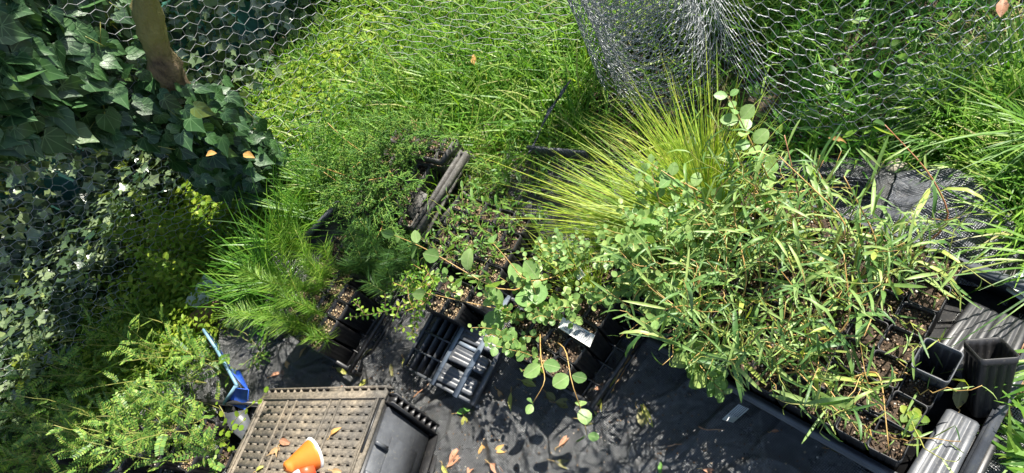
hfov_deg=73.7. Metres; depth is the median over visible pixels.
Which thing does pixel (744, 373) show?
potted seedling
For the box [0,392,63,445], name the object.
feathery seedling
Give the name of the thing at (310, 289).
potted seedling
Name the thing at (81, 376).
feathery seedling
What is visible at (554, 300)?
potted seedling
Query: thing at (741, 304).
potted seedling
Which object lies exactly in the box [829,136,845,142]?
fallen leaf
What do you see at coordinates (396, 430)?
plastic crate
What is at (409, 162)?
tube pot
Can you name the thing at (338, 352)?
tube pot
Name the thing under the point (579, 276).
plant tag
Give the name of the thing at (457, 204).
potted seedling
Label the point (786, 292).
potted seedling
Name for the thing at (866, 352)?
potted seedling
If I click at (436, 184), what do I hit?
grass wisp
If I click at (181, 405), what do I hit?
feathery seedling
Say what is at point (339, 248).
weed
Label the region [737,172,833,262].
potted seedling
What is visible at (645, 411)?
fallen leaf
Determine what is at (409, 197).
tube pot
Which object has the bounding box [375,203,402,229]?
tube pot
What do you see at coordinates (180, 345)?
feathery seedling
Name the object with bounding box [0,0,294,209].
ivy clad tree
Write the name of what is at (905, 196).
shade cloth
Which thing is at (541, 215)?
weed
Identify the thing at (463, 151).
fine weed
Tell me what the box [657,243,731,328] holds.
potted seedling
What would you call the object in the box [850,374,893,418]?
potted seedling
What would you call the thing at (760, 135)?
gum sprig
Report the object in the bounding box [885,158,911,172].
stone
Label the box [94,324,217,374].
feathery seedling
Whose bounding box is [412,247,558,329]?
potted seedling
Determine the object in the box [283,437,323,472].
orange funnel
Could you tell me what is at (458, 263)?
potted seedling
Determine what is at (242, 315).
potted seedling
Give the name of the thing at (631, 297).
tube pot
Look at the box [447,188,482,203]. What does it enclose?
weed
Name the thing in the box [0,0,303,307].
steel fence
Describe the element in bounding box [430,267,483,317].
potted seedling
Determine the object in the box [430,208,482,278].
weed
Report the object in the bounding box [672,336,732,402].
gum sprig
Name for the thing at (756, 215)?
potted seedling
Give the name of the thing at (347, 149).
potted seedling
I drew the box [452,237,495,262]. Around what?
potted seedling
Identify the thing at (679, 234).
potted seedling
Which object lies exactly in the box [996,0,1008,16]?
fallen leaf
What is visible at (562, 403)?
fallen leaf
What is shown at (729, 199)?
potted seedling
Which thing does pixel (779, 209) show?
potted seedling
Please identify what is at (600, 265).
potted seedling
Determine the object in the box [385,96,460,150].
potted seedling
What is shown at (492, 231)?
potted seedling
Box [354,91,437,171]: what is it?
potted seedling
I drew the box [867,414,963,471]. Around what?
potted seedling
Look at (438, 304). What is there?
tube pot
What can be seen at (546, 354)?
potted seedling
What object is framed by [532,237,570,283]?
potted seedling
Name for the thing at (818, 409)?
potted seedling
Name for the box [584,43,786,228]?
sedge clump
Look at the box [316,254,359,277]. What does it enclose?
potted seedling
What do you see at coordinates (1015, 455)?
grass tussock
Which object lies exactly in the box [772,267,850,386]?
potted seedling
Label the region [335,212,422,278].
potted seedling
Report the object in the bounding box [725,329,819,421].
potted seedling
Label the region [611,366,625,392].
fallen leaf
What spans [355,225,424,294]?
potted seedling
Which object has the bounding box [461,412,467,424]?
fallen leaf
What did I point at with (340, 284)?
potted seedling
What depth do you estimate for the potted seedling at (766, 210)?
1.17 m
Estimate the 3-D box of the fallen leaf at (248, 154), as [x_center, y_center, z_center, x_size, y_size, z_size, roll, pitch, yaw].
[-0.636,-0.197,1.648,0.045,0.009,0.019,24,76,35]
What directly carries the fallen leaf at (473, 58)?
on the lawn grass at (447, 88)
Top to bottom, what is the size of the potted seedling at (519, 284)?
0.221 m
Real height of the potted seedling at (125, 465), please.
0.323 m
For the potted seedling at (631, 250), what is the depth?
1.20 m
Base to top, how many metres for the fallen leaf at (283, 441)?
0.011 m
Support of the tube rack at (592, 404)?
on the weed mat
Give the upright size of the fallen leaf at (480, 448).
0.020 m
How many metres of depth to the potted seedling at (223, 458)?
1.47 m
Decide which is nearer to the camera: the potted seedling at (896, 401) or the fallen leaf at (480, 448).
the potted seedling at (896, 401)
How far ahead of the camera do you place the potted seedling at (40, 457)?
1.65 m
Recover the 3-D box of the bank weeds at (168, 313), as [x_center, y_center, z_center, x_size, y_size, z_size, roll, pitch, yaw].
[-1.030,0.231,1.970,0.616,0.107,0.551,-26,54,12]
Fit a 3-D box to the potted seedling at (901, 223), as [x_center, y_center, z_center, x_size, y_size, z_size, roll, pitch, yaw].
[0.645,-0.024,1.076,0.157,0.353,0.191,6,66,30]
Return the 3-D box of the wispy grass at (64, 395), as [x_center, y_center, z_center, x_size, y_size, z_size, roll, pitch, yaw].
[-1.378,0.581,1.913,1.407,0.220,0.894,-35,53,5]
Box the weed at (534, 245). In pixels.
[504,207,565,273]
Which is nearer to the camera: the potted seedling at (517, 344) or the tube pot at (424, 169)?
the potted seedling at (517, 344)
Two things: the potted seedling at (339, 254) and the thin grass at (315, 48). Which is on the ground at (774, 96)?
the thin grass at (315, 48)
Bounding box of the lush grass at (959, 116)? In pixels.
[853,0,1023,288]
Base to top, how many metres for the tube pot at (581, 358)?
0.118 m
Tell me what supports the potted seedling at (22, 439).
on the weed mat
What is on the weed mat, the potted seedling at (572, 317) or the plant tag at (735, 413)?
the plant tag at (735, 413)
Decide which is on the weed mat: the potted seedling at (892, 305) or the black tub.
the black tub
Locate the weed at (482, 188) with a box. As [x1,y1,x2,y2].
[441,156,499,201]
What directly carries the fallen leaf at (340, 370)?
on the weed mat
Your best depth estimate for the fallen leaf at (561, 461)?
1.32 m
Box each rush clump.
[179,141,359,353]
[232,59,417,236]
[237,310,272,349]
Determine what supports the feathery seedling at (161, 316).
on the weed mat
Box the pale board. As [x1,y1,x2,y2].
[185,275,221,307]
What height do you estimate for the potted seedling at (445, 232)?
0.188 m
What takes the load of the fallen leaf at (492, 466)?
on the weed mat
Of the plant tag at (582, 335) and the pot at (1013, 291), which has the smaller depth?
the pot at (1013, 291)
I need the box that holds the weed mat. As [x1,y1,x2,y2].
[102,80,1023,472]
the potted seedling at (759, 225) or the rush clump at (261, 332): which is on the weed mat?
the rush clump at (261, 332)
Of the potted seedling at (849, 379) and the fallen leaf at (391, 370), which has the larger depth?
the fallen leaf at (391, 370)
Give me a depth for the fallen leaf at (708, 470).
1.21 m
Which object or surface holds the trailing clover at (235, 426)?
on the weed mat
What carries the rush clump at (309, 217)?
on the ground at (774, 96)
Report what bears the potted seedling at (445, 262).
on the weed mat
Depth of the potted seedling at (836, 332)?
1.06 m
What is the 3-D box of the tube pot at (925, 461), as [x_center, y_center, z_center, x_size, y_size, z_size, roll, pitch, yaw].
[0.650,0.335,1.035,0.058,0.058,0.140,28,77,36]
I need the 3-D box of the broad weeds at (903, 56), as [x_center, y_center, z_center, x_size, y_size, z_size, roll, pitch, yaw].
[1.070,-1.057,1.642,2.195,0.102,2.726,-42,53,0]
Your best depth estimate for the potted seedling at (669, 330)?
1.19 m
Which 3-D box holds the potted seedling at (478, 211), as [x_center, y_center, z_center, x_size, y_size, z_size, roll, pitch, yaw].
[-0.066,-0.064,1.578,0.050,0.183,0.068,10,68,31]
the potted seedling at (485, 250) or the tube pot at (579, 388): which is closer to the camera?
the tube pot at (579, 388)
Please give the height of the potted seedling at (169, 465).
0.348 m
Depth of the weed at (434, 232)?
1.64 m
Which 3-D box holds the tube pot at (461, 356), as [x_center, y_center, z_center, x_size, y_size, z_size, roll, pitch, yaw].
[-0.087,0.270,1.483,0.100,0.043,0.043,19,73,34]
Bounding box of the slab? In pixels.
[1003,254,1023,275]
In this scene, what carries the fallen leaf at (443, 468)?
on the weed mat
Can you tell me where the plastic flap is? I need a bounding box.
[225,410,249,450]
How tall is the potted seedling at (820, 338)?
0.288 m
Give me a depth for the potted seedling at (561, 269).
1.34 m
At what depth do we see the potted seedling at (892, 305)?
1.10 m
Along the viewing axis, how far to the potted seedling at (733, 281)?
1.17 m
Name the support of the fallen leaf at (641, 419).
on the weed mat
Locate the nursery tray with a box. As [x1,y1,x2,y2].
[646,185,1023,472]
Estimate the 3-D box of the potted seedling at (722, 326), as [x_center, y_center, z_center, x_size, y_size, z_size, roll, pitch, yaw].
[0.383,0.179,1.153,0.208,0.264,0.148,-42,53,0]
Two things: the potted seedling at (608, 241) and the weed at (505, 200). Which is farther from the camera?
the weed at (505, 200)
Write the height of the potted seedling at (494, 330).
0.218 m
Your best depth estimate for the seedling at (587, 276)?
1.33 m
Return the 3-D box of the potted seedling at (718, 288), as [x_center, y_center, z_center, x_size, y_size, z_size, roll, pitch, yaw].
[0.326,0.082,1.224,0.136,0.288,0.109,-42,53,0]
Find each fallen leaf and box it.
[206,150,216,155]
[243,151,254,157]
[265,447,279,456]
[277,438,289,444]
[327,427,340,439]
[328,468,341,472]
[332,366,345,373]
[389,364,392,376]
[440,461,447,472]
[443,455,459,470]
[446,448,458,466]
[453,408,469,413]
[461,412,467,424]
[471,54,475,63]
[478,442,484,453]
[485,459,502,472]
[495,445,504,452]
[508,386,511,410]
[518,379,535,386]
[542,389,555,400]
[548,459,567,468]
[550,398,567,407]
[555,435,568,449]
[593,399,601,414]
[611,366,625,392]
[635,402,646,427]
[641,404,652,426]
[658,462,661,472]
[697,468,713,472]
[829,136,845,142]
[952,381,968,411]
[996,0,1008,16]
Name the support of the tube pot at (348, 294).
in the tube rack at (356, 356)
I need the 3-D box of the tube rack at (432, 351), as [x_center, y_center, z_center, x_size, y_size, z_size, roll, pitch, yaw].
[-0.104,0.227,1.521,0.224,0.054,0.245,19,73,34]
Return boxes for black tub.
[299,201,386,258]
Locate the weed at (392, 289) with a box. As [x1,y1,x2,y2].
[381,232,424,302]
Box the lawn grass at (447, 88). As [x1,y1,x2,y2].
[231,0,868,237]
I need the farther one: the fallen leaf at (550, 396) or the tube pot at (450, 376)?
the tube pot at (450, 376)
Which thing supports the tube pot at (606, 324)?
in the tube rack at (592, 404)
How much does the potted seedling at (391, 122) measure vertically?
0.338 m
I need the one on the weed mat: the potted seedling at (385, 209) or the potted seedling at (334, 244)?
the potted seedling at (385, 209)
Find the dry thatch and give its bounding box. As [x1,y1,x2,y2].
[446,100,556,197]
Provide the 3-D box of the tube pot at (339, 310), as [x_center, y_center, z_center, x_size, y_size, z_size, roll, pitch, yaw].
[-0.382,0.195,1.632,0.041,0.118,0.041,21,74,34]
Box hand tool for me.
[202,328,248,409]
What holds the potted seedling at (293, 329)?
on the weed mat
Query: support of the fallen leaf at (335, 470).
on the plastic crate
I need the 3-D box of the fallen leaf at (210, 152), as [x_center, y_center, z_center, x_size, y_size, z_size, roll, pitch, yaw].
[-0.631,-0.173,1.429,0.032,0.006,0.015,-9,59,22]
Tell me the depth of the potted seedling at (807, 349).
1.02 m
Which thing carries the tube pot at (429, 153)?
in the tube rack at (445, 202)
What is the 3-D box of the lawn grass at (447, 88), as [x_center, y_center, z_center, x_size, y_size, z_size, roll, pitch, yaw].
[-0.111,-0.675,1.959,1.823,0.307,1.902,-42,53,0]
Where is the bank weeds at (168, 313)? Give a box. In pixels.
[64,204,243,437]
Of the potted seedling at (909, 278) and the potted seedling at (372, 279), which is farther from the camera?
the potted seedling at (372, 279)
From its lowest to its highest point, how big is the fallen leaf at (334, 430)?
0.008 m
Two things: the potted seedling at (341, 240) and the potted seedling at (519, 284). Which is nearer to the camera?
the potted seedling at (519, 284)
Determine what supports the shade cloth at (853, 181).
on the weed mat
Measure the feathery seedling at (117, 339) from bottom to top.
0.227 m
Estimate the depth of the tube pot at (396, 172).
1.73 m
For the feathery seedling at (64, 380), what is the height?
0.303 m
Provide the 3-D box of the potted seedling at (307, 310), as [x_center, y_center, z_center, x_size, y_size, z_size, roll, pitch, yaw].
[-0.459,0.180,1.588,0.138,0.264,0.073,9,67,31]
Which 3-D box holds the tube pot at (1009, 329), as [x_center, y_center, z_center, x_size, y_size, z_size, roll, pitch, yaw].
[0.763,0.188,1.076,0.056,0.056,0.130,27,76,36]
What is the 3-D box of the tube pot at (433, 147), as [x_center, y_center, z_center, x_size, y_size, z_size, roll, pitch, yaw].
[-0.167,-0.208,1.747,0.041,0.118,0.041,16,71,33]
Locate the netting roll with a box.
[567,0,1023,149]
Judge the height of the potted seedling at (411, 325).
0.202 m
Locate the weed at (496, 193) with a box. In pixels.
[446,165,506,207]
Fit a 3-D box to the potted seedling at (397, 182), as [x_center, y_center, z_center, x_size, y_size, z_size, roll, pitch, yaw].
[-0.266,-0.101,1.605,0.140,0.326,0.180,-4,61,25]
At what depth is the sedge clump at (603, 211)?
1.29 m
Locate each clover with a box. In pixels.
[70,0,414,365]
[215,386,268,451]
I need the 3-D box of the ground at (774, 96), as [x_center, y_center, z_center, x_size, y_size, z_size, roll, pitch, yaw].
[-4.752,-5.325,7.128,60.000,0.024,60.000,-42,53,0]
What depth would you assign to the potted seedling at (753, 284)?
1.18 m
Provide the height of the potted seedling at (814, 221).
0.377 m
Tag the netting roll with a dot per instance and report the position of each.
(612, 45)
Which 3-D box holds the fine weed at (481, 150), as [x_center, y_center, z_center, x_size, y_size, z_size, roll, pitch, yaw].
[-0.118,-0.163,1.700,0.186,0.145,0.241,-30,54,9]
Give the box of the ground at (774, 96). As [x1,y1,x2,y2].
[0,0,1023,472]
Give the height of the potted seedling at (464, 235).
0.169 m
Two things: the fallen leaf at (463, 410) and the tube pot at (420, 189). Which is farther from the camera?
the tube pot at (420, 189)
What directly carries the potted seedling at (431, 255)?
in the tube rack at (592, 404)
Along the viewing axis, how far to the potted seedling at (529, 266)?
1.30 m
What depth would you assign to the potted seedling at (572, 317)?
1.28 m
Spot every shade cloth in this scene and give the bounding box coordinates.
[721,161,876,199]
[881,168,1022,288]
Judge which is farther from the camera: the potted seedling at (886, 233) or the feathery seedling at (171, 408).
the feathery seedling at (171, 408)
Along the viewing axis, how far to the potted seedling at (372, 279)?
1.49 m
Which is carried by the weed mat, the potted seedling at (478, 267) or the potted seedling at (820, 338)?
the potted seedling at (478, 267)
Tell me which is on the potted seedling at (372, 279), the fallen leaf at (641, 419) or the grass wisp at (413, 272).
the grass wisp at (413, 272)
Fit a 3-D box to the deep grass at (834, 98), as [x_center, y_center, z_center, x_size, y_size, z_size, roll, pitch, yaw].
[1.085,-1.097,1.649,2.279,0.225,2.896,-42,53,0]
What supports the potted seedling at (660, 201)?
in the nursery tray
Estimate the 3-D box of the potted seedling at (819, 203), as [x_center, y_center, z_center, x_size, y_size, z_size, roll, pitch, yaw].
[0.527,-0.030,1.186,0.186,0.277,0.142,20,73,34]
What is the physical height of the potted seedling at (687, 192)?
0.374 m
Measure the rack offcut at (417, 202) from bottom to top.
0.014 m
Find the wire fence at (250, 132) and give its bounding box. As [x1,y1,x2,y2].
[0,0,583,424]
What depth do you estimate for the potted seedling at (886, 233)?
1.06 m
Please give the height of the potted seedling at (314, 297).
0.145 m
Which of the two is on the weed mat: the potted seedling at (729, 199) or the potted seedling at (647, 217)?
the potted seedling at (647, 217)
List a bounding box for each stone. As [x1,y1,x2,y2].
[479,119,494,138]
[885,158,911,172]
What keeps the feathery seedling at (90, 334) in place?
on the weed mat
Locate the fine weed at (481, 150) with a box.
[430,126,505,195]
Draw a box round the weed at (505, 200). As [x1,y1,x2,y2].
[477,150,530,213]
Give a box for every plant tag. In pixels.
[558,317,594,346]
[576,267,584,279]
[722,404,748,422]
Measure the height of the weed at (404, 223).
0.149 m
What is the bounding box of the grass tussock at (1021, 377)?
[908,218,1023,394]
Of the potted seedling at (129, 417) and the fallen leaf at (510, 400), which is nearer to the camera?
the fallen leaf at (510, 400)
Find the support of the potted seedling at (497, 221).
in the tube rack at (451, 273)
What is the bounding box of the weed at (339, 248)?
[324,209,388,259]
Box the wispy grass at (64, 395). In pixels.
[0,274,207,472]
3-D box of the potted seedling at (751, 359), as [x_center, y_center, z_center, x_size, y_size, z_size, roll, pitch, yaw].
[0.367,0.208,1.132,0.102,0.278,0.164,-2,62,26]
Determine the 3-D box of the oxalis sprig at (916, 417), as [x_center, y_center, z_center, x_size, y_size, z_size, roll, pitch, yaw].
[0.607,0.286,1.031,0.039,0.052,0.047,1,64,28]
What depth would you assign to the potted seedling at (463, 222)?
1.54 m
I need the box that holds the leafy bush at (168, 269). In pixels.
[83,183,213,307]
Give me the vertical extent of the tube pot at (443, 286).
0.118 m
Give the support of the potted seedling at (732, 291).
in the nursery tray
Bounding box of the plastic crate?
[226,385,439,472]
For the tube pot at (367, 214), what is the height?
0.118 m
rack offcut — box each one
[401,141,457,165]
[405,190,427,218]
[437,191,469,226]
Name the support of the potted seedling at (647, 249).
in the nursery tray
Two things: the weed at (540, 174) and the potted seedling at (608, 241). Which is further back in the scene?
the weed at (540, 174)
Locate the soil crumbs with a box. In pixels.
[321,267,1013,472]
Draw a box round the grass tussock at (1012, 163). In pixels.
[873,63,1023,222]
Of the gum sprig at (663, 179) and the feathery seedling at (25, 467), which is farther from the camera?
the feathery seedling at (25, 467)
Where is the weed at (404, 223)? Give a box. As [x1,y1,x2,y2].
[353,212,411,251]
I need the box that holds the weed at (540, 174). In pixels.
[499,141,557,195]
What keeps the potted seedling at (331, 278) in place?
in the tube rack at (356, 356)
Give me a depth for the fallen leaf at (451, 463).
1.41 m
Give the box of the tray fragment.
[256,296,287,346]
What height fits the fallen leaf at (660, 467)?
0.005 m
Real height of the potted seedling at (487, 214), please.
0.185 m
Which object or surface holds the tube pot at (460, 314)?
in the tube rack at (432, 351)
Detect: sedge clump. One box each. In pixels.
[473,43,795,286]
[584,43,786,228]
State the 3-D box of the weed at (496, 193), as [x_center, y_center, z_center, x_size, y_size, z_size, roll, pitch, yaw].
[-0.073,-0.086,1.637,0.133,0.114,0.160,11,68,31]
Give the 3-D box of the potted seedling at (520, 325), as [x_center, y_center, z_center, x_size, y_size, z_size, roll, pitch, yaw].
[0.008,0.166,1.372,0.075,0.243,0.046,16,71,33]
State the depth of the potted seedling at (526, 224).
1.49 m
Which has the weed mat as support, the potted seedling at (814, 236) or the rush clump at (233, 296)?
the rush clump at (233, 296)
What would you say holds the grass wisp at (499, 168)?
in the tube rack at (451, 273)
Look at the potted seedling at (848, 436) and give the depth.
1.05 m
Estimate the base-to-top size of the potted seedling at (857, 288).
0.336 m
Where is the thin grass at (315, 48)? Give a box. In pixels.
[65,0,368,411]
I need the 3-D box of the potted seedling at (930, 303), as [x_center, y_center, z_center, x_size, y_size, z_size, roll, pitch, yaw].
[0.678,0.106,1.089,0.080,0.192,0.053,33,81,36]
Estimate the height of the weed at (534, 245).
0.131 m
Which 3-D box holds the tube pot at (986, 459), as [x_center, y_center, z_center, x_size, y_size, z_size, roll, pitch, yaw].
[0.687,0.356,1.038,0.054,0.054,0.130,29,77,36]
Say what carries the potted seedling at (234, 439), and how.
in the tube rack at (227, 403)
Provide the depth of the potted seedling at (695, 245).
1.17 m
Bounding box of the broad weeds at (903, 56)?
[684,0,1022,168]
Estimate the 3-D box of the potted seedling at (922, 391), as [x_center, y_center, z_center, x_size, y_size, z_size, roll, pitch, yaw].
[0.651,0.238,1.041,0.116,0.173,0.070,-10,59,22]
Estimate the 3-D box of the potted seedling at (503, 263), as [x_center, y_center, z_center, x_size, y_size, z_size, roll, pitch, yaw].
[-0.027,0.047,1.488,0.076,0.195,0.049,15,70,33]
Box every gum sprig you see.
[635,154,732,224]
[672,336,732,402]
[714,89,786,220]
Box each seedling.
[0,333,103,396]
[0,339,123,395]
[0,377,100,432]
[0,380,168,450]
[0,384,132,467]
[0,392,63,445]
[0,431,96,472]
[0,441,57,472]
[30,406,155,472]
[31,303,156,365]
[40,404,184,472]
[51,387,140,441]
[70,343,206,400]
[70,376,201,444]
[71,405,224,472]
[78,295,189,360]
[81,347,168,407]
[92,370,240,468]
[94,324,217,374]
[108,314,176,370]
[115,376,189,424]
[126,378,219,450]
[153,321,236,386]
[164,401,235,472]
[215,299,337,349]
[228,221,309,315]
[255,239,334,300]
[258,309,333,350]
[271,285,326,322]
[280,131,412,258]
[281,216,340,295]
[289,124,384,229]
[290,88,398,195]
[297,303,327,345]
[306,287,342,308]
[306,294,335,329]
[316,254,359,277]
[316,274,351,306]
[317,287,343,314]
[324,239,364,259]
[326,214,388,282]
[326,278,360,311]
[333,233,357,242]
[335,150,421,211]
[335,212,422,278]
[336,266,376,297]
[337,182,419,230]
[341,105,435,199]
[344,230,362,246]
[345,288,444,342]
[347,242,405,301]
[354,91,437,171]
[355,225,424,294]
[381,227,582,306]
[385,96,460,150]
[392,261,442,314]
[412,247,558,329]
[418,230,451,270]
[423,187,464,229]
[424,235,462,275]
[427,205,455,244]
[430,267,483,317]
[437,220,468,250]
[437,239,478,283]
[448,251,493,285]
[451,180,472,214]
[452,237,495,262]
[453,200,477,234]
[455,200,494,240]
[456,235,480,256]
[456,246,519,297]
[462,196,500,224]
[465,175,486,217]
[468,321,525,361]
[471,219,506,243]
[474,236,526,280]
[477,283,539,345]
[483,234,594,304]
[484,331,538,363]
[492,197,518,232]
[492,201,545,252]
[495,216,535,265]
[497,264,547,318]
[505,343,555,380]
[511,214,629,302]
[516,273,563,330]
[521,319,559,413]
[525,284,574,318]
[528,310,582,339]
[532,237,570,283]
[542,247,584,291]
[542,328,598,441]
[548,286,592,319]
[565,260,604,298]
[571,230,615,284]
[575,281,633,327]
[588,198,647,310]
[590,245,685,348]
[592,181,655,282]
[596,198,698,276]
[600,247,723,368]
[609,241,667,308]
[614,225,738,315]
[620,209,706,305]
[622,230,767,331]
[628,170,761,309]
[629,162,731,243]
[629,195,707,249]
[638,230,726,298]
[638,268,719,330]
[657,233,733,302]
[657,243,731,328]
[660,162,768,259]
[664,200,857,421]
[666,187,747,270]
[668,140,789,214]
[671,204,769,283]
[682,282,778,383]
[684,194,779,292]
[690,144,797,246]
[693,301,765,390]
[696,301,769,402]
[699,110,778,228]
[710,149,808,223]
[713,187,816,352]
[716,212,799,273]
[717,243,885,448]
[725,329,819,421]
[733,120,819,281]
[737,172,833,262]
[742,206,886,295]
[747,154,855,308]
[747,195,830,286]
[748,285,851,364]
[748,289,865,406]
[753,170,903,341]
[754,123,854,238]
[758,307,844,380]
[762,148,857,242]
[767,205,929,289]
[769,354,878,442]
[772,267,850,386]
[774,261,881,348]
[793,135,909,256]
[796,211,936,346]
[807,330,902,452]
[832,336,876,373]
[835,404,888,453]
[845,180,974,251]
[845,296,888,349]
[846,208,955,298]
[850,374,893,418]
[860,204,1023,308]
[861,285,928,356]
[864,118,985,284]
[865,349,920,391]
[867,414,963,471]
[877,324,921,378]
[881,390,960,472]
[892,301,950,366]
[898,367,996,415]
[907,274,963,333]
[920,210,1007,304]
[1005,344,1023,416]
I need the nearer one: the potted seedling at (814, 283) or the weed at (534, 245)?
the potted seedling at (814, 283)
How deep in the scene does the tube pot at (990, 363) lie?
1.02 m
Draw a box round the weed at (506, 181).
[466,138,519,192]
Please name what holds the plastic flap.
on the tube rack at (227, 403)
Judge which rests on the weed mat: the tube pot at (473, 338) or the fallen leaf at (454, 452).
the fallen leaf at (454, 452)
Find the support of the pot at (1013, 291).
on the nursery tray
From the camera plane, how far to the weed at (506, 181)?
1.64 m
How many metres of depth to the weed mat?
1.38 m
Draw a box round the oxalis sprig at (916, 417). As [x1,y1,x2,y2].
[900,405,929,440]
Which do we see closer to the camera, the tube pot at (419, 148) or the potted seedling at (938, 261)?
the potted seedling at (938, 261)
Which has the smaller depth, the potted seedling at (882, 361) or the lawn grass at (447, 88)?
the potted seedling at (882, 361)
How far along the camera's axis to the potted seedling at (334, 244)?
1.69 m
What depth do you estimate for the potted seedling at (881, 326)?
1.10 m
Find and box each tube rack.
[158,398,257,472]
[293,246,426,377]
[362,150,480,246]
[402,276,522,408]
[438,231,551,308]
[511,310,649,411]
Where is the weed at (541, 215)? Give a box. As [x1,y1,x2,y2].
[531,192,554,232]
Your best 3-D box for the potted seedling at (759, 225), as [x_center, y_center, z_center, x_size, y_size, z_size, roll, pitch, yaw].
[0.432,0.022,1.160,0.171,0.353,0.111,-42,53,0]
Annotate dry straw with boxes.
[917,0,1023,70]
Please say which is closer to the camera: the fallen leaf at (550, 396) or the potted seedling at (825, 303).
the potted seedling at (825, 303)
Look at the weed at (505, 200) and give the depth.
1.61 m
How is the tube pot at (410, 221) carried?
in the tube rack at (445, 202)
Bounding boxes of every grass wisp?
[380,233,448,301]
[395,141,461,215]
[434,116,557,204]
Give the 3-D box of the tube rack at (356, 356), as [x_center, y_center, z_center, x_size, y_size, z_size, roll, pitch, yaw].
[-0.378,0.166,1.697,0.220,0.048,0.307,21,74,34]
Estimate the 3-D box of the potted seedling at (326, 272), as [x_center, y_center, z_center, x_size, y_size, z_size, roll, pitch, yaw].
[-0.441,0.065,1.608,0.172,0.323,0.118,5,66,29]
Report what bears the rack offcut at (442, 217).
on the weed mat
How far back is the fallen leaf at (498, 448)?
1.39 m
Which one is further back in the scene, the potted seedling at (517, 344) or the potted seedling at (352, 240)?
the potted seedling at (352, 240)
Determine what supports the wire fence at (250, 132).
on the ground at (774, 96)
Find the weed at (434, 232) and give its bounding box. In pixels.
[395,198,435,253]
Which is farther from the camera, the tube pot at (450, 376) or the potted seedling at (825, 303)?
the tube pot at (450, 376)
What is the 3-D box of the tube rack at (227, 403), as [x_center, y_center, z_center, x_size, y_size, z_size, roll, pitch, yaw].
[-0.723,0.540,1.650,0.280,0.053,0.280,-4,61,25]
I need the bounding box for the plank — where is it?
[411,150,469,233]
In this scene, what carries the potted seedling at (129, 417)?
in the tube rack at (227, 403)
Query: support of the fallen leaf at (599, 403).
on the weed mat
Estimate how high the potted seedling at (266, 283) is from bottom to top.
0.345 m
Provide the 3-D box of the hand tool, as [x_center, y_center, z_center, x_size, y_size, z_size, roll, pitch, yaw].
[-0.744,0.344,1.740,0.291,0.069,0.083,36,82,37]
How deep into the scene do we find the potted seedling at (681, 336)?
1.07 m
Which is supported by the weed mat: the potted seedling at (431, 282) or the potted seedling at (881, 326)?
the potted seedling at (431, 282)
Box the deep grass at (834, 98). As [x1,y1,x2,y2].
[693,0,1023,194]
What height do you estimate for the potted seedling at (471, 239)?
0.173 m
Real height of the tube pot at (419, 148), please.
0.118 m
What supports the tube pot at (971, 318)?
in the nursery tray
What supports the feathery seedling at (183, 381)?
on the weed mat
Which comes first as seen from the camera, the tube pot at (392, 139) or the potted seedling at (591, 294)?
the potted seedling at (591, 294)
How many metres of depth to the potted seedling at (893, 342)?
1.07 m
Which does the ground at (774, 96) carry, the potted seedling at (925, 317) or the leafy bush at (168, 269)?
the leafy bush at (168, 269)
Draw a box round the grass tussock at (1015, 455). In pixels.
[968,380,1023,472]
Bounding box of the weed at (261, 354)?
[224,325,270,373]
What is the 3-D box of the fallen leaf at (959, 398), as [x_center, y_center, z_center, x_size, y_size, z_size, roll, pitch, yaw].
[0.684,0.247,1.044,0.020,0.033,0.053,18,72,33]
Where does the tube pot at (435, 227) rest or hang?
in the tube rack at (445, 202)
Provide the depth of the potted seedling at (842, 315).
1.03 m
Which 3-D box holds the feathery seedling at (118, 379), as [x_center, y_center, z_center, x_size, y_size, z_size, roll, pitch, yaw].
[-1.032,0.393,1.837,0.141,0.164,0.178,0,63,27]
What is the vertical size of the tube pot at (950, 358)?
0.125 m
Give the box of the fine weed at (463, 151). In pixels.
[420,110,496,177]
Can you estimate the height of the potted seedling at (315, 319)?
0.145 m
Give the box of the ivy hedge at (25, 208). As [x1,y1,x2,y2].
[0,0,335,449]
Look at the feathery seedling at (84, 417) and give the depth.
1.82 m
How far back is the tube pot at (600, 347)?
1.32 m
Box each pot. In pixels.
[308,331,353,363]
[318,315,361,348]
[328,299,371,333]
[338,284,380,318]
[362,202,393,232]
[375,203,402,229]
[390,129,406,141]
[390,157,403,173]
[395,193,412,210]
[398,161,414,176]
[398,209,434,241]
[403,177,431,198]
[406,147,421,162]
[407,194,441,230]
[411,163,439,192]
[418,149,442,178]
[427,135,444,151]
[427,292,457,326]
[431,151,466,188]
[436,275,455,298]
[437,363,480,397]
[439,138,472,174]
[441,299,481,330]
[448,343,491,376]
[459,325,498,354]
[466,287,495,315]
[546,355,588,394]
[558,337,600,378]
[571,320,611,361]
[583,303,623,343]
[608,268,643,309]
[907,409,979,472]
[910,338,963,401]
[927,302,998,387]
[957,313,1023,384]
[959,429,999,472]
[962,337,1019,417]
[1006,270,1023,301]
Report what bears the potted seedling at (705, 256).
in the nursery tray
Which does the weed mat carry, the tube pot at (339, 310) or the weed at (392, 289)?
the weed at (392, 289)
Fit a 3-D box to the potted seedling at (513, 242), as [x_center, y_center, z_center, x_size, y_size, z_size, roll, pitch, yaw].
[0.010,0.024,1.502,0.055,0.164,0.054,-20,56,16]
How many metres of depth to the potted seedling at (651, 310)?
1.23 m

